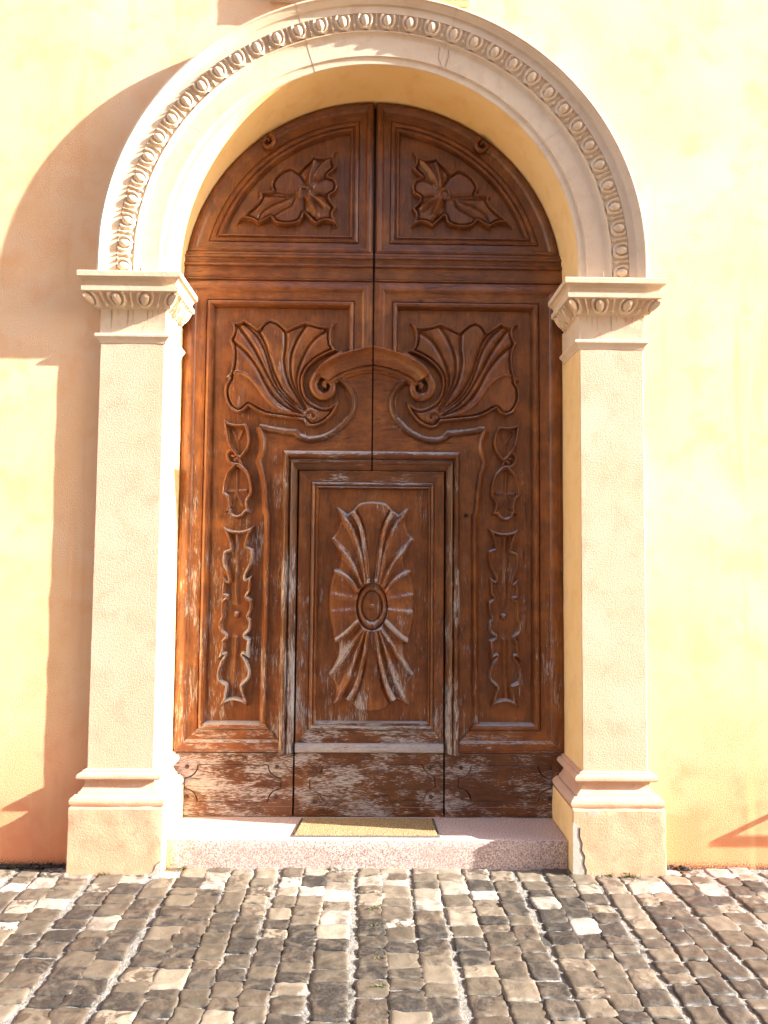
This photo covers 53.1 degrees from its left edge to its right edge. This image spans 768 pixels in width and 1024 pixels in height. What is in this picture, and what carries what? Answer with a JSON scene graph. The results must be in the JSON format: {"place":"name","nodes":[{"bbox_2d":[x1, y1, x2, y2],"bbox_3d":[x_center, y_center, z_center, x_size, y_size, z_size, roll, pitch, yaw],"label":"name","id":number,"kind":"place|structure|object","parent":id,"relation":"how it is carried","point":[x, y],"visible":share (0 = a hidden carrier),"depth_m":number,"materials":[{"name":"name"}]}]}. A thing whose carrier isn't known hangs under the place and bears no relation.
{"place":"outdoors","nodes":[
{"label":"outdoors","id":0,"kind":"place"},
{"bbox_2d":[0,866,767,1023],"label":"cobbled pavement","id":1,"kind":"structure","parent":0,"point":[78,976],"depth_m":3.23,"materials":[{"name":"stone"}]},
{"bbox_2d":[0,863,65,869],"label":"soil crumbs","id":2,"kind":"object","parent":1,"relation":"on","point":[31,866],"visible":0.98,"depth_m":4.01,"materials":[{"name":"brown soil"}]},
{"bbox_2d":[99,866,640,987],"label":"weeds","id":3,"kind":"object","parent":1,"relation":"on","point":[611,875],"visible":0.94,"depth_m":3.96,"materials":[{"name":"green plant"}]},
{"bbox_2d":[667,864,690,870],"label":"soil crumbs","id":4,"kind":"object","parent":1,"relation":"on","point":[680,866],"visible":0.88,"depth_m":4.08,"materials":[{"name":"brown soil"}]},
{"label":"ground","id":5,"kind":"structure","parent":0,"visible":0},
{"bbox_2d":[166,813,567,870],"bbox_3d":[-0.088,1.859,4.278,2.124,0.234,0.451,1,-4,-1],"label":"threshold step","id":6,"kind":"object","parent":5,"relation":"on","point":[487,843],"visible":0.61,"depth_m":4.07,"materials":[{"name":"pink stone"}]},
{"bbox_2d":[291,818,439,837],"bbox_3d":[-0.100,1.734,4.238,0.798,0.015,0.293,1,-4,-1],"label":"doormat","id":7,"kind":"object","parent":6,"relation":"on","point":[374,827],"visible":1,"depth_m":4.20,"materials":[{"name":"fabric"}]},
{"bbox_2d":[0,0,767,869],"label":"building wall","id":8,"kind":"structure","parent":5,"relation":"on","point":[676,90],"depth_m":4.24,"materials":[{"name":"paint"}]},
{"bbox_2d":[66,0,666,877],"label":"stone door surround","id":9,"kind":"object","parent":8,"relation":"attached to","point":[542,126],"visible":0.98,"depth_m":4.21,"materials":[{"name":"beige stone"}]},
{"bbox_2d":[173,103,563,816],"bbox_3d":[-0.070,-0.379,4.532,2.400,4.370,0.217,1,-4,-1],"label":"arched double door","id":10,"kind":"structure","parent":9,"relation":"attached to","point":[369,593],"depth_m":4.54,"materials":[{"name":"brown wood"}]},
{"bbox_2d":[173,103,373,815],"bbox_3d":[-0.639,-0.379,4.504,1.130,4.248,0.179,1,-4,-1],"label":"door leaf","id":11,"kind":"structure","parent":10,"relation":"in","point":[277,364],"depth_m":4.55,"materials":[{"name":"brown wood"}]},
{"bbox_2d":[294,470,443,816],"bbox_3d":[-0.080,0.753,4.479,0.856,1.994,0.108,1,-4,-1],"label":"wicket door","id":12,"kind":"structure","parent":10,"relation":"in","point":[370,601],"depth_m":4.48,"materials":[{"name":"brown wood"}]},
{"bbox_2d":[373,103,563,816],"bbox_3d":[0.500,-0.368,4.521,1.130,4.248,0.179,1,-4,-1],"label":"door leaf","id":13,"kind":"structure","parent":10,"relation":"in","point":[467,387],"depth_m":4.57,"materials":[{"name":"brown wood"}]},
{"bbox_2d":[270,0,470,6],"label":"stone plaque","id":14,"kind":"object","parent":8,"relation":"attached to","point":[461,3],"visible":0.3,"depth_m":4.34,"materials":[{"name":"beige stone"}]}
]}

